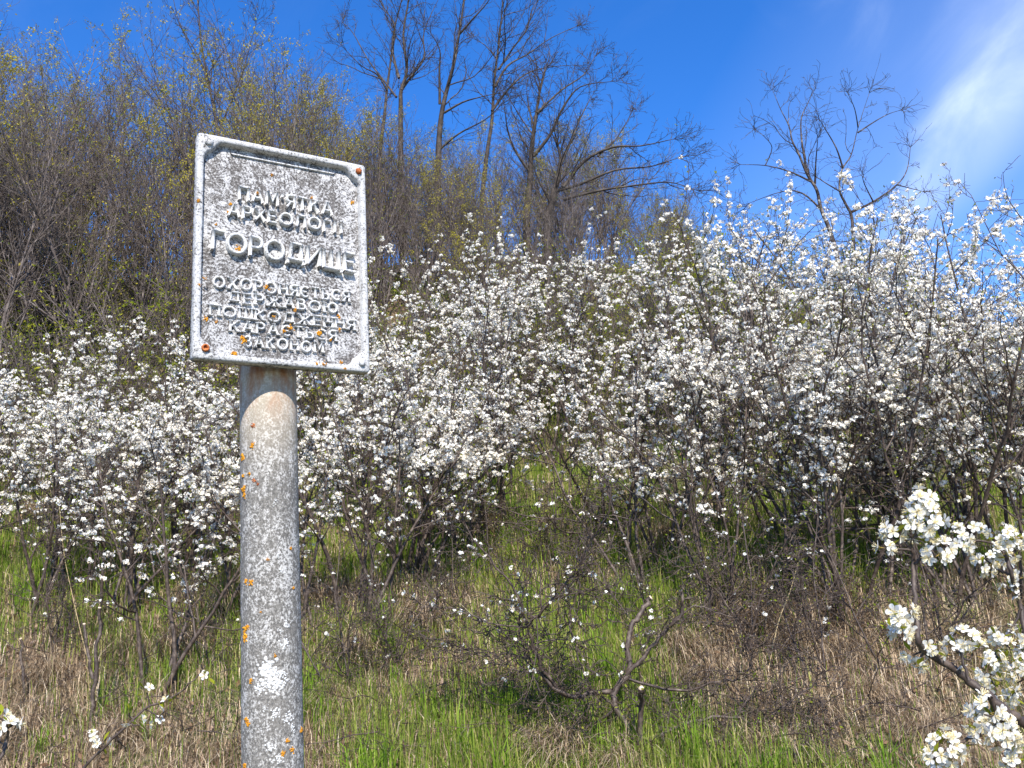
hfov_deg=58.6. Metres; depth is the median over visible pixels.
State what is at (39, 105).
sapling tree
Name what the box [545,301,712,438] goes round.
leafy bush
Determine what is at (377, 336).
leafy bush
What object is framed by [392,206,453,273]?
leafy bush
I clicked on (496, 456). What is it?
blackthorn shrub
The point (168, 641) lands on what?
grass tussock
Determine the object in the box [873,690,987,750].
grass tussock
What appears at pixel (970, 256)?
blackthorn shrub
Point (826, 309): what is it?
leafy bush
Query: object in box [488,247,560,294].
leafy bush
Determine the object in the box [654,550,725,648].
blackthorn sucker
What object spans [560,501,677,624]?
blackthorn sucker
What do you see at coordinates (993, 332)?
blackthorn shrub
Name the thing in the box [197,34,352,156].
sapling tree
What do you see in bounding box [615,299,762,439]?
leafy bush
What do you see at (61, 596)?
blackthorn sucker
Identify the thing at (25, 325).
leafy bush
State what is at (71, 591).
dry stalk
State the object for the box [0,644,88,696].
grass tussock
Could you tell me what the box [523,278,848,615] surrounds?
blackthorn shrub
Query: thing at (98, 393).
blackthorn shrub
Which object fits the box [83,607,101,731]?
dry thin stalk
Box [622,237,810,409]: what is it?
leafy bush
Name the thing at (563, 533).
blackthorn sucker
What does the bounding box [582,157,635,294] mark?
sapling tree
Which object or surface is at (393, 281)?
leafy bush
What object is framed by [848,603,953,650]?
grass tussock
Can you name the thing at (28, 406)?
blackthorn shrub
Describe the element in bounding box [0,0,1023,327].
sky
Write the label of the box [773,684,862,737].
grass tussock
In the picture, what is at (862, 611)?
blackthorn sucker
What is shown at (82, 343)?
blackthorn shrub
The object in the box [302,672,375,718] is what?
grass tussock
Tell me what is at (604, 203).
sapling tree
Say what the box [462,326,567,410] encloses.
leafy bush
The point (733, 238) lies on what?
leafy bush
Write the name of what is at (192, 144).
sapling tree
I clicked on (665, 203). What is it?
sapling tree
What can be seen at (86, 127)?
sapling tree
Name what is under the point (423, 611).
grass tussock
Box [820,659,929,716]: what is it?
grass tussock
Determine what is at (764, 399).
leafy bush
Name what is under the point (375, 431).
blackthorn shrub
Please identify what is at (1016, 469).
blackthorn shrub
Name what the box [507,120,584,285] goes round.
sapling tree
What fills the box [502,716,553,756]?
grass tussock
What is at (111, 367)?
blackthorn shrub
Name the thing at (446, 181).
sapling tree
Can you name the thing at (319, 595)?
grass tussock
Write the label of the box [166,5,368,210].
sapling tree
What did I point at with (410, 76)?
tall bare tree
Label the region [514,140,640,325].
sapling tree
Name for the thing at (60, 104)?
sapling tree
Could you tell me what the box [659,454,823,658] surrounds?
blackthorn sucker
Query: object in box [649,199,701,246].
sapling tree
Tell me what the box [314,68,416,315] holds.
sapling tree
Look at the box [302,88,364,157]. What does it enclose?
sapling tree
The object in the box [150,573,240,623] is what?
grass tussock
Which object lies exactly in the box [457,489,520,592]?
blackthorn sucker
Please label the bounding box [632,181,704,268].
sapling tree
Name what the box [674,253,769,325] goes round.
sapling tree
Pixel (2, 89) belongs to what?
sapling tree
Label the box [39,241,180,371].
leafy bush
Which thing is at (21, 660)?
dry stalk
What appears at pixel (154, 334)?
blackthorn shrub
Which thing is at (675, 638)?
grass tussock
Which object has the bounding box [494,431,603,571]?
blackthorn sucker
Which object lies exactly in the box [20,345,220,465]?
leafy bush
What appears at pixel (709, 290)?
leafy bush
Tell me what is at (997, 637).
blossom branch
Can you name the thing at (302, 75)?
sapling tree
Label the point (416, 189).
sapling tree
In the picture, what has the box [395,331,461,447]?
leafy bush
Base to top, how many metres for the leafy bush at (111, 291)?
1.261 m
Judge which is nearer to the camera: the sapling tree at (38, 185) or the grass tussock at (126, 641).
the grass tussock at (126, 641)
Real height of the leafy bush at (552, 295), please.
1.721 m
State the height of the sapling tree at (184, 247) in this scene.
4.858 m
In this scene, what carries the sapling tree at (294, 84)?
on the ground at (362, 672)
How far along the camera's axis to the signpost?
2.12 m
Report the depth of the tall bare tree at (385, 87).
19.29 m
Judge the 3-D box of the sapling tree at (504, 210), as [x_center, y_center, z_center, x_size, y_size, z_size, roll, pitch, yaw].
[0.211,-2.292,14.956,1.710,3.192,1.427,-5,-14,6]
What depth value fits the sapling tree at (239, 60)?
16.78 m
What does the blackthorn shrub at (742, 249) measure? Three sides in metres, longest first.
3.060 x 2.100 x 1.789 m
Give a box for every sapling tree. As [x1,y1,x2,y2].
[0,0,183,393]
[0,7,83,374]
[0,16,141,314]
[0,20,62,292]
[0,26,63,282]
[0,29,233,315]
[0,31,13,105]
[0,48,102,351]
[0,49,126,365]
[0,50,61,132]
[0,59,93,375]
[0,79,175,326]
[0,95,28,170]
[1,46,175,342]
[1,49,69,259]
[14,46,151,308]
[31,51,218,336]
[35,2,161,271]
[36,50,156,256]
[56,68,217,380]
[67,79,285,375]
[85,0,257,256]
[107,48,224,287]
[110,37,331,262]
[111,0,386,176]
[111,73,270,414]
[161,30,297,183]
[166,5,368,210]
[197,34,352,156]
[199,53,287,147]
[204,34,341,155]
[209,30,393,269]
[213,64,410,247]
[236,32,385,159]
[253,115,372,245]
[277,72,434,310]
[292,94,403,277]
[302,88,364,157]
[306,107,427,380]
[312,122,505,280]
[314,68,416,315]
[317,96,446,280]
[340,106,436,287]
[349,131,445,324]
[356,150,421,277]
[362,113,427,276]
[366,161,466,353]
[368,123,492,277]
[382,118,505,331]
[387,151,505,267]
[398,128,515,341]
[401,121,519,289]
[410,121,546,311]
[410,181,516,396]
[415,133,509,308]
[423,121,480,268]
[428,103,555,271]
[450,149,516,301]
[453,137,574,304]
[467,110,683,299]
[475,150,570,320]
[480,157,618,381]
[493,162,599,270]
[497,132,610,291]
[499,118,591,290]
[500,138,558,255]
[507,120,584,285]
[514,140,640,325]
[529,113,613,271]
[552,109,647,254]
[567,191,703,378]
[576,131,635,270]
[578,134,670,289]
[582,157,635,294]
[591,188,686,329]
[604,184,690,264]
[630,155,715,262]
[631,190,700,307]
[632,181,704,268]
[636,219,715,318]
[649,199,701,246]
[651,198,713,289]
[665,212,710,268]
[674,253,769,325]
[709,281,791,350]
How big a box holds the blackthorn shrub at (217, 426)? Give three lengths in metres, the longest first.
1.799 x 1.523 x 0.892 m
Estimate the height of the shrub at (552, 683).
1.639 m
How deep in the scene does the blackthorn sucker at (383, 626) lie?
5.38 m
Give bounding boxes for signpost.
[190,133,369,767]
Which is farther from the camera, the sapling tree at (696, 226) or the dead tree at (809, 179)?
the sapling tree at (696, 226)
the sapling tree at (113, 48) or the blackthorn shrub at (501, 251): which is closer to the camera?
the blackthorn shrub at (501, 251)
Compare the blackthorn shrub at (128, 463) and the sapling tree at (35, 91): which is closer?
the blackthorn shrub at (128, 463)
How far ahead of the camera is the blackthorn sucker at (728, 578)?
5.98 m
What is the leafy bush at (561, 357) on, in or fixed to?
on the ground at (362, 672)
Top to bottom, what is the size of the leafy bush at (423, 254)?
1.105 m
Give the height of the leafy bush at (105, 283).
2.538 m
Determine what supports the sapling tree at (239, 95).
on the ground at (362, 672)
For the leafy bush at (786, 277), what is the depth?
13.13 m
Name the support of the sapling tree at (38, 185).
on the ground at (362, 672)
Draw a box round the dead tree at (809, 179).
[712,55,952,401]
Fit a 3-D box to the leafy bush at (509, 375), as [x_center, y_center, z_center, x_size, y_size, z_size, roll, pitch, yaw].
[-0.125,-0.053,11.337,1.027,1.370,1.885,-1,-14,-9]
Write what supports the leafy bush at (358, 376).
on the ground at (362, 672)
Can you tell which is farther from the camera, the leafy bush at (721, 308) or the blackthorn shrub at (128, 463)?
the leafy bush at (721, 308)
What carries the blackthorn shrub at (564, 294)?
on the ground at (362, 672)
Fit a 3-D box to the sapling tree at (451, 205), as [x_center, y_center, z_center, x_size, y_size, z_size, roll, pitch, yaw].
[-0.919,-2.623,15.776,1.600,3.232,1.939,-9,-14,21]
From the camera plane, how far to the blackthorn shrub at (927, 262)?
9.09 m
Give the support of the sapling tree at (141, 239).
on the ground at (362, 672)
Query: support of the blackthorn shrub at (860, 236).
on the ground at (362, 672)
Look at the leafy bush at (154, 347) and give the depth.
12.82 m
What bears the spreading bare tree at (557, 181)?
on the ground at (362, 672)
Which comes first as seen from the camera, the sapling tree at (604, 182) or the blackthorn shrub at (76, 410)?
the blackthorn shrub at (76, 410)
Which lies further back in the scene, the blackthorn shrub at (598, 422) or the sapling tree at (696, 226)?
the sapling tree at (696, 226)
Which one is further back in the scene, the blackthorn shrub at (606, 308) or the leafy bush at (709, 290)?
the leafy bush at (709, 290)
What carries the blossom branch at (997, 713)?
on the ground at (362, 672)
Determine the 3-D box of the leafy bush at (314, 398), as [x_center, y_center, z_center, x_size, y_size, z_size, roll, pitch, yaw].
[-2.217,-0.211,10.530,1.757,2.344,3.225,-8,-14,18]
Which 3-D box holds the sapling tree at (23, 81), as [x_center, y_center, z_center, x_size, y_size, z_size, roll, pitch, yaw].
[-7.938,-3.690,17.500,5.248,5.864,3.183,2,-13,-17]
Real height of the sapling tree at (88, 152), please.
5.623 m
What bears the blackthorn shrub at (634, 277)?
on the ground at (362, 672)
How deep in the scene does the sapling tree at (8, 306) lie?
12.63 m
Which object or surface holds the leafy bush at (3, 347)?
on the ground at (362, 672)
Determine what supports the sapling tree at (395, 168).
on the ground at (362, 672)
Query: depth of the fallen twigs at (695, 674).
4.91 m
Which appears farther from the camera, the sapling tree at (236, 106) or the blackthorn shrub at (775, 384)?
the sapling tree at (236, 106)
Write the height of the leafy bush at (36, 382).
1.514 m
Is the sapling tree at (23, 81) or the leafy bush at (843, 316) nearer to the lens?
the leafy bush at (843, 316)
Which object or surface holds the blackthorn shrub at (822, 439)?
on the ground at (362, 672)
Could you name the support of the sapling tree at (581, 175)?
on the ground at (362, 672)
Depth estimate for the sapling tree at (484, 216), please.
15.72 m
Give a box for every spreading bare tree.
[480,33,641,303]
[509,62,729,335]
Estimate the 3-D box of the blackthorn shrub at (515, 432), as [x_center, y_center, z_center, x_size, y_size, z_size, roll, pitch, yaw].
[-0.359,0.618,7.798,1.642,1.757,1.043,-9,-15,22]
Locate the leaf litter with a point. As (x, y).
(942, 709)
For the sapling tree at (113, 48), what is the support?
on the ground at (362, 672)
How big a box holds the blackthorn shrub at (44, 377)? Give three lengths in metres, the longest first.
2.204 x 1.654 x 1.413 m
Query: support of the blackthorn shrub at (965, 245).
on the ground at (362, 672)
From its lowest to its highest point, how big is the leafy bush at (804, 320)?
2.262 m
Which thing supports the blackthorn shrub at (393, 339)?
on the ground at (362, 672)
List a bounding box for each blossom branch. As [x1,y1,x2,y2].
[871,483,1023,767]
[951,521,1023,708]
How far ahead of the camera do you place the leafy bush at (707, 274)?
15.74 m
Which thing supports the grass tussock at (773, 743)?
on the ground at (362, 672)
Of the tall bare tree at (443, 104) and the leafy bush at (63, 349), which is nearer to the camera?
the leafy bush at (63, 349)
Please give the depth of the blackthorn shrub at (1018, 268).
10.01 m
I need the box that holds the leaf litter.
[0,277,1023,767]
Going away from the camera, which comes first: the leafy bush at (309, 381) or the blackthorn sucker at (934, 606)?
the blackthorn sucker at (934, 606)
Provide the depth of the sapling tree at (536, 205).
17.46 m
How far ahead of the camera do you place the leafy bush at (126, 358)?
11.43 m
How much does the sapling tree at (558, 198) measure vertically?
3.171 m
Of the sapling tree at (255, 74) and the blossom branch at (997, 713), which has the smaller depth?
the blossom branch at (997, 713)
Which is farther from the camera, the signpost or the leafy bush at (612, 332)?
the leafy bush at (612, 332)
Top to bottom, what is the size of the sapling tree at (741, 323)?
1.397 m
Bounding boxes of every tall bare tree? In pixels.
[148,0,278,135]
[314,0,450,289]
[315,0,410,266]
[406,0,533,296]
[453,0,605,242]
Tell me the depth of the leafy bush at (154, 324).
14.57 m
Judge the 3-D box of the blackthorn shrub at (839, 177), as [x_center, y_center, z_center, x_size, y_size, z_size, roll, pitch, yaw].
[3.082,-0.420,8.036,2.110,3.611,2.478,-23,-24,37]
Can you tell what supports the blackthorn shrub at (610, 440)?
on the ground at (362, 672)
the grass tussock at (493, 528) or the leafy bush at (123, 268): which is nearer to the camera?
the grass tussock at (493, 528)
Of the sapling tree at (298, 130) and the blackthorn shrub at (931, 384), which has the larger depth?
the sapling tree at (298, 130)
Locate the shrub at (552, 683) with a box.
[402,470,851,767]
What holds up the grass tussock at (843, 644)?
on the ground at (362, 672)
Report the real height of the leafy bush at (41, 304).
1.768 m
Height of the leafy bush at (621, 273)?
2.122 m
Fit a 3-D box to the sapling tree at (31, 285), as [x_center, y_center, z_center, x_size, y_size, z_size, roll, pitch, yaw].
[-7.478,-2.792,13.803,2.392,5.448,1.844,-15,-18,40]
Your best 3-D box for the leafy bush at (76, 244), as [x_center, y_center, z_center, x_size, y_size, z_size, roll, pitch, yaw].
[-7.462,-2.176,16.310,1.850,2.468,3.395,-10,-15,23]
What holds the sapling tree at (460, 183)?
on the ground at (362, 672)
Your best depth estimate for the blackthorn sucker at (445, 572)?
6.09 m
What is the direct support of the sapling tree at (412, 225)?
on the ground at (362, 672)
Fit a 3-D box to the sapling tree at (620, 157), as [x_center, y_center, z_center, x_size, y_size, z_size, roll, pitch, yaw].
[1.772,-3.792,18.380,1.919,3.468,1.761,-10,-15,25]
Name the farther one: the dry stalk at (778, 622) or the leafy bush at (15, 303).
the leafy bush at (15, 303)
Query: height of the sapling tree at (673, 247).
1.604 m
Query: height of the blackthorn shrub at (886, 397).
2.554 m
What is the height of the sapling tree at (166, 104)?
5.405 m
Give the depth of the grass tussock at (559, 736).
4.45 m
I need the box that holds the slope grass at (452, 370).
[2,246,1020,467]
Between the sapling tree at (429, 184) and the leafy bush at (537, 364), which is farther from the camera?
the sapling tree at (429, 184)
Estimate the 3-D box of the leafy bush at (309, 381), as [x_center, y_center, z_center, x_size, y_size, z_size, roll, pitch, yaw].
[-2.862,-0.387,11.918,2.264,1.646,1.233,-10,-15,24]
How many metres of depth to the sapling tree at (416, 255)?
13.93 m
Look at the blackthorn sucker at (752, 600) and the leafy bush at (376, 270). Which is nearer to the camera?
the blackthorn sucker at (752, 600)
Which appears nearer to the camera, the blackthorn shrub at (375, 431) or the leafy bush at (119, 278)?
the blackthorn shrub at (375, 431)
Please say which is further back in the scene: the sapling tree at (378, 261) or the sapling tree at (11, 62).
the sapling tree at (11, 62)
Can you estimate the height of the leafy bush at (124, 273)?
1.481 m
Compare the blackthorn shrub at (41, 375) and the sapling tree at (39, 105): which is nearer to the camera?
the blackthorn shrub at (41, 375)
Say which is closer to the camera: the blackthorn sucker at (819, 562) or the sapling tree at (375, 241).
the blackthorn sucker at (819, 562)
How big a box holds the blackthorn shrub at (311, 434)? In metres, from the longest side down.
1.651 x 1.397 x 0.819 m
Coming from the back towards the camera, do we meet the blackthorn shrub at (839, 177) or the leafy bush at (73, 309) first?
the leafy bush at (73, 309)
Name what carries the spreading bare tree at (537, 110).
on the ground at (362, 672)
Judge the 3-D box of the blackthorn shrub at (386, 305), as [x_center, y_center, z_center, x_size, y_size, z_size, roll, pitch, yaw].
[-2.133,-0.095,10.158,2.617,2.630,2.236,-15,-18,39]
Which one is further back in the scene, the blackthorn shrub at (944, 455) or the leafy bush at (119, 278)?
the leafy bush at (119, 278)
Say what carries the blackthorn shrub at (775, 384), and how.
on the ground at (362, 672)
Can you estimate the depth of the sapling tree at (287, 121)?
14.42 m
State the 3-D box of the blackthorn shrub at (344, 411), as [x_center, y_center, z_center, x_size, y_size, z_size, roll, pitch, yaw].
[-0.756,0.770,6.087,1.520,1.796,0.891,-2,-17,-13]
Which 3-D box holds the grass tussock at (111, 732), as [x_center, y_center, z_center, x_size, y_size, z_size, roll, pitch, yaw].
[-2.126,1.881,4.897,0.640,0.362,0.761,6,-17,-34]
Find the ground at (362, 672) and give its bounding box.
[0,258,1023,767]
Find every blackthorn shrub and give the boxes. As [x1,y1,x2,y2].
[0,327,130,494]
[0,333,123,493]
[0,345,150,593]
[0,369,93,520]
[0,377,37,486]
[0,377,62,540]
[0,391,167,619]
[12,370,239,619]
[17,403,142,581]
[21,355,155,547]
[33,396,304,700]
[39,315,228,495]
[63,315,239,505]
[78,401,219,613]
[112,334,239,591]
[116,317,339,505]
[125,378,311,572]
[145,369,239,530]
[152,392,370,626]
[159,412,363,633]
[164,341,466,621]
[174,343,311,450]
[181,274,466,478]
[296,313,481,540]
[297,289,484,496]
[298,369,508,632]
[345,309,549,576]
[353,231,558,477]
[355,312,556,577]
[369,233,640,470]
[375,387,538,590]
[380,348,569,550]
[407,199,549,490]
[417,210,593,470]
[419,234,575,523]
[455,298,690,601]
[488,207,641,467]
[488,233,618,461]
[496,315,686,540]
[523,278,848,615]
[554,353,767,567]
[591,155,844,529]
[596,203,728,451]
[621,200,834,467]
[630,257,846,541]
[648,190,994,598]
[672,209,928,629]
[686,268,972,594]
[696,196,834,450]
[701,158,977,523]
[713,206,865,472]
[735,155,1023,604]
[754,279,1023,608]
[765,239,997,604]
[767,267,1000,582]
[779,276,1022,531]
[781,202,980,443]
[784,199,1005,475]
[789,176,980,479]
[791,161,1023,546]
[832,205,1023,599]
[845,222,970,431]
[867,246,1023,498]
[888,277,1023,538]
[916,226,1023,439]
[967,257,1023,398]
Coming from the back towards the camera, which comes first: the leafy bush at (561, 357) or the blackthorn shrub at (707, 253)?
the leafy bush at (561, 357)
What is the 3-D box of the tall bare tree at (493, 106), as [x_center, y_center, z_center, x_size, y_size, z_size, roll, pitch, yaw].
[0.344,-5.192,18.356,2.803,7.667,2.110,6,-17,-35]
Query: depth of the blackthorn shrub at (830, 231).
10.09 m
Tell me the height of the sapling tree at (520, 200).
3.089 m
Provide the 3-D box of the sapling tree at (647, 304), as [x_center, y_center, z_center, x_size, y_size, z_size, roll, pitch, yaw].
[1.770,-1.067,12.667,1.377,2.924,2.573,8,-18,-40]
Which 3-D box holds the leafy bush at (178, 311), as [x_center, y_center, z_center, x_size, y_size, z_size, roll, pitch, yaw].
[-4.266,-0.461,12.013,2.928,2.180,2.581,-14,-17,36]
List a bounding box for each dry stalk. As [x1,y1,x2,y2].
[19,638,25,703]
[59,506,86,655]
[769,565,797,666]
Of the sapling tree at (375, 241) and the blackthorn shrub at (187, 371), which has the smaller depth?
the blackthorn shrub at (187, 371)
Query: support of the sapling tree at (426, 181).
on the ground at (362, 672)
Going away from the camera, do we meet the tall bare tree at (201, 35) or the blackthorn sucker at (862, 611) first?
the blackthorn sucker at (862, 611)
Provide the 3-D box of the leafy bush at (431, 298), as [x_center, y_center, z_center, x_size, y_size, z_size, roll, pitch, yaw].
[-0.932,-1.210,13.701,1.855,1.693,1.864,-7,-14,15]
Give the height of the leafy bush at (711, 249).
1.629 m
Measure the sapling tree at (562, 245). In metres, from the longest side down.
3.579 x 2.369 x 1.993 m
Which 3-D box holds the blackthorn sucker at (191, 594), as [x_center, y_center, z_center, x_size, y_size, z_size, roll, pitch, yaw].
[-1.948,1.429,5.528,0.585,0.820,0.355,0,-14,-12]
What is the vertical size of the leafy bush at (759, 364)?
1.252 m
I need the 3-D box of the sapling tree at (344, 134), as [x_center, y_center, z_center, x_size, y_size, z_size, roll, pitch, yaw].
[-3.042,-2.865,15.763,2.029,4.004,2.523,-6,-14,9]
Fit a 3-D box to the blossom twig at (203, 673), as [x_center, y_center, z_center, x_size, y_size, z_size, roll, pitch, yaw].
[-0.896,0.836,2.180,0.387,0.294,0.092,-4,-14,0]
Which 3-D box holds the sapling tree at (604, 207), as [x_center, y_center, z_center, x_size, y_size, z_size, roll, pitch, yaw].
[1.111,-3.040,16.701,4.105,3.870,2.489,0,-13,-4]
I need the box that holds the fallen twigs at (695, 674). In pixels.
[0,535,1023,767]
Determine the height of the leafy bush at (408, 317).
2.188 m
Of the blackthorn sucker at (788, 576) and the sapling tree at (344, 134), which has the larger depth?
the sapling tree at (344, 134)
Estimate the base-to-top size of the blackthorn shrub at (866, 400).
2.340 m
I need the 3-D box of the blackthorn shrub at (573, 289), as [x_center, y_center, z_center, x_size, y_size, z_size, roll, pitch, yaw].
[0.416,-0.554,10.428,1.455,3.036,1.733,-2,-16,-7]
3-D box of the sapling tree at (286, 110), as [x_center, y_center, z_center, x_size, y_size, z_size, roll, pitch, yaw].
[-3.321,-3.001,14.807,2.117,4.812,3.951,-6,-14,8]
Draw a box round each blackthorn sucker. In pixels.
[2,504,116,653]
[140,555,238,672]
[236,525,401,692]
[342,518,455,673]
[397,500,495,622]
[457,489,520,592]
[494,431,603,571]
[545,482,629,591]
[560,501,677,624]
[639,433,792,625]
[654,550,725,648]
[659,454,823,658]
[730,502,872,682]
[756,529,811,622]
[769,503,880,636]
[788,532,898,677]
[853,441,1023,667]
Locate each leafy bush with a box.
[0,245,98,328]
[0,259,127,385]
[0,265,43,376]
[0,265,192,439]
[0,300,33,367]
[0,305,108,444]
[0,305,167,419]
[0,336,137,475]
[0,356,147,491]
[1,265,74,347]
[2,308,62,405]
[4,183,149,317]
[14,243,203,411]
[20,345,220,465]
[30,187,158,350]
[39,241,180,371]
[46,247,207,398]
[54,255,238,413]
[63,226,188,345]
[63,307,114,376]
[71,262,137,322]
[75,238,164,314]
[114,303,206,389]
[117,292,179,351]
[128,265,232,386]
[135,334,344,470]
[143,241,184,290]
[202,328,376,457]
[227,306,388,413]
[298,254,419,453]
[299,288,454,418]
[308,255,499,397]
[367,233,423,313]
[367,248,392,287]
[369,289,462,384]
[383,246,500,354]
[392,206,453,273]
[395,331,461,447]
[408,203,495,283]
[409,221,435,283]
[410,285,537,394]
[428,221,595,356]
[428,283,556,368]
[459,314,546,417]
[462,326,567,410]
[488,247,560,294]
[493,223,695,364]
[497,263,659,390]
[507,278,634,416]
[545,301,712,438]
[548,252,711,404]
[557,297,653,372]
[590,274,741,420]
[613,241,694,314]
[614,254,765,350]
[615,209,760,357]
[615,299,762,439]
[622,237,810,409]
[678,254,766,305]
[680,217,761,294]
[680,321,801,408]
[683,209,766,285]
[688,234,759,343]
[699,231,826,359]
[708,344,805,426]
[728,223,876,410]
[730,299,902,422]
[768,255,910,401]
[775,288,859,354]
[800,212,914,318]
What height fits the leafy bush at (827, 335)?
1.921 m
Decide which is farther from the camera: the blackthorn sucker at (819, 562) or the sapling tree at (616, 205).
the sapling tree at (616, 205)
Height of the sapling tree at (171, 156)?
5.298 m
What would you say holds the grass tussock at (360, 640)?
on the ground at (362, 672)
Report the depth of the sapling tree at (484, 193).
13.70 m
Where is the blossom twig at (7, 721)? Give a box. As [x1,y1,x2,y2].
[0,704,25,760]
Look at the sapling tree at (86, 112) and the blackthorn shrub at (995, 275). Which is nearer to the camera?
the blackthorn shrub at (995, 275)
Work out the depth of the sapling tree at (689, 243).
17.40 m
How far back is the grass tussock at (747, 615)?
5.79 m
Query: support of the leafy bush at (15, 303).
on the ground at (362, 672)
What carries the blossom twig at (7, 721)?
on the ground at (362, 672)
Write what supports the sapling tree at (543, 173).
on the ground at (362, 672)
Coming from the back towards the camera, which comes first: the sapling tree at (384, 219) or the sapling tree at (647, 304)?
the sapling tree at (384, 219)
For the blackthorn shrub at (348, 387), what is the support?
on the ground at (362, 672)
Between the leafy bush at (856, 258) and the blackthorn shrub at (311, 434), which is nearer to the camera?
the blackthorn shrub at (311, 434)
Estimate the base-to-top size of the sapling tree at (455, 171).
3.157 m
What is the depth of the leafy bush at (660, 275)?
14.66 m
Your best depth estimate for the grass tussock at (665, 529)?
7.31 m
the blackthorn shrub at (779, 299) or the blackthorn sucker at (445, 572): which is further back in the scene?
the blackthorn shrub at (779, 299)
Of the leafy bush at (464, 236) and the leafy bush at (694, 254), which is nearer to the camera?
the leafy bush at (694, 254)
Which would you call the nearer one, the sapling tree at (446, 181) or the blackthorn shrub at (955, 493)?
the blackthorn shrub at (955, 493)
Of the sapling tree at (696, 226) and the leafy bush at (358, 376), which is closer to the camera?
the leafy bush at (358, 376)
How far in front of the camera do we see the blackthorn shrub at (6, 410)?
7.28 m
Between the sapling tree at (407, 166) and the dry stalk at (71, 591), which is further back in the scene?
the sapling tree at (407, 166)
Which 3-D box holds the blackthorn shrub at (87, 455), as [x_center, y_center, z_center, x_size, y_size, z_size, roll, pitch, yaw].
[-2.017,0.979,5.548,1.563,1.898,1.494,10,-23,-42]
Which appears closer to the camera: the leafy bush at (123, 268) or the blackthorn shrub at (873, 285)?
the blackthorn shrub at (873, 285)
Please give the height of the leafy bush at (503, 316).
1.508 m
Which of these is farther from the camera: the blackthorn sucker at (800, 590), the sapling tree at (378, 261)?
the sapling tree at (378, 261)
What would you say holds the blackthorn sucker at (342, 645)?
on the ground at (362, 672)
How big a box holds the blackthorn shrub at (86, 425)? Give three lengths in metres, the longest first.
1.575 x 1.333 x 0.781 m
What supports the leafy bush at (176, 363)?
on the ground at (362, 672)
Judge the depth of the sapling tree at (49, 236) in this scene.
12.88 m
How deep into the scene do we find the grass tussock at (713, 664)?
5.17 m
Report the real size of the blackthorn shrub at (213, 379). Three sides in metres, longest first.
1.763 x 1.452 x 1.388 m
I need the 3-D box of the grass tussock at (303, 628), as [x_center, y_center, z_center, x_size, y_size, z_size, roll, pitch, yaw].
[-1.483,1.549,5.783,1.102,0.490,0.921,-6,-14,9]
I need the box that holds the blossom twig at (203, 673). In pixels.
[82,665,213,767]
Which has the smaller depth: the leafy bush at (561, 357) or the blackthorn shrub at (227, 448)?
the blackthorn shrub at (227, 448)
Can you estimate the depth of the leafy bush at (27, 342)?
13.17 m
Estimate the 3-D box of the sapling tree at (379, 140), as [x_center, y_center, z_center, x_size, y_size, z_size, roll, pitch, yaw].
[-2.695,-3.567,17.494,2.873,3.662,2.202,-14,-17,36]
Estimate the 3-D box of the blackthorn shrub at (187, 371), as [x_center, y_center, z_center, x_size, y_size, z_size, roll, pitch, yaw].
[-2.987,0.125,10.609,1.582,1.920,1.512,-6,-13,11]
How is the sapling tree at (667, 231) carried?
on the ground at (362, 672)
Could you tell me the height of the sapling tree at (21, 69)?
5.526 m
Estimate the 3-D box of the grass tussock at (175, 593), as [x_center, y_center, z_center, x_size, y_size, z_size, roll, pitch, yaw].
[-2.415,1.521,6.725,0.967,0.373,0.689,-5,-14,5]
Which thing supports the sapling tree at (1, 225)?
on the ground at (362, 672)
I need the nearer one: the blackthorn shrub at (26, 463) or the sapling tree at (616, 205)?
the blackthorn shrub at (26, 463)
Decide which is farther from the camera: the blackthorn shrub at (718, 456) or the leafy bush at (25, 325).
the leafy bush at (25, 325)
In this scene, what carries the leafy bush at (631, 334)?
on the ground at (362, 672)
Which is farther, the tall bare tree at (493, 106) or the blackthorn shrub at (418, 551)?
the tall bare tree at (493, 106)
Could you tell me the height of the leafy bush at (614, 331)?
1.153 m
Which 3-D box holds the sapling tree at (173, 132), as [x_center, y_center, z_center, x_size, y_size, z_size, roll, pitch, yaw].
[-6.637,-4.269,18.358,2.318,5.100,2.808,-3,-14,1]
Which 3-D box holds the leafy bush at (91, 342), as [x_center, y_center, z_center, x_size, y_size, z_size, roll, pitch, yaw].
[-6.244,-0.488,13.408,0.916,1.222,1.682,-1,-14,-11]
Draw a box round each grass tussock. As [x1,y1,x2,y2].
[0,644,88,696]
[0,691,85,760]
[61,703,174,753]
[64,613,176,665]
[108,617,217,665]
[146,570,215,602]
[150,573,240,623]
[210,599,339,662]
[300,565,365,612]
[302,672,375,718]
[305,617,412,668]
[328,572,488,631]
[457,502,528,540]
[496,706,621,767]
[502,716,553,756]
[546,717,688,767]
[611,505,708,549]
[634,615,736,665]
[661,640,763,698]
[712,706,831,767]
[716,589,795,634]
[732,612,856,658]
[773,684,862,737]
[803,619,903,661]
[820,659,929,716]
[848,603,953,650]
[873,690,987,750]
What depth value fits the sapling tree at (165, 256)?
12.06 m
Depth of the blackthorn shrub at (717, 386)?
7.22 m
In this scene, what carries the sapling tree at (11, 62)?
on the ground at (362, 672)
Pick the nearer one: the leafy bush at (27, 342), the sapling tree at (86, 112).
the leafy bush at (27, 342)

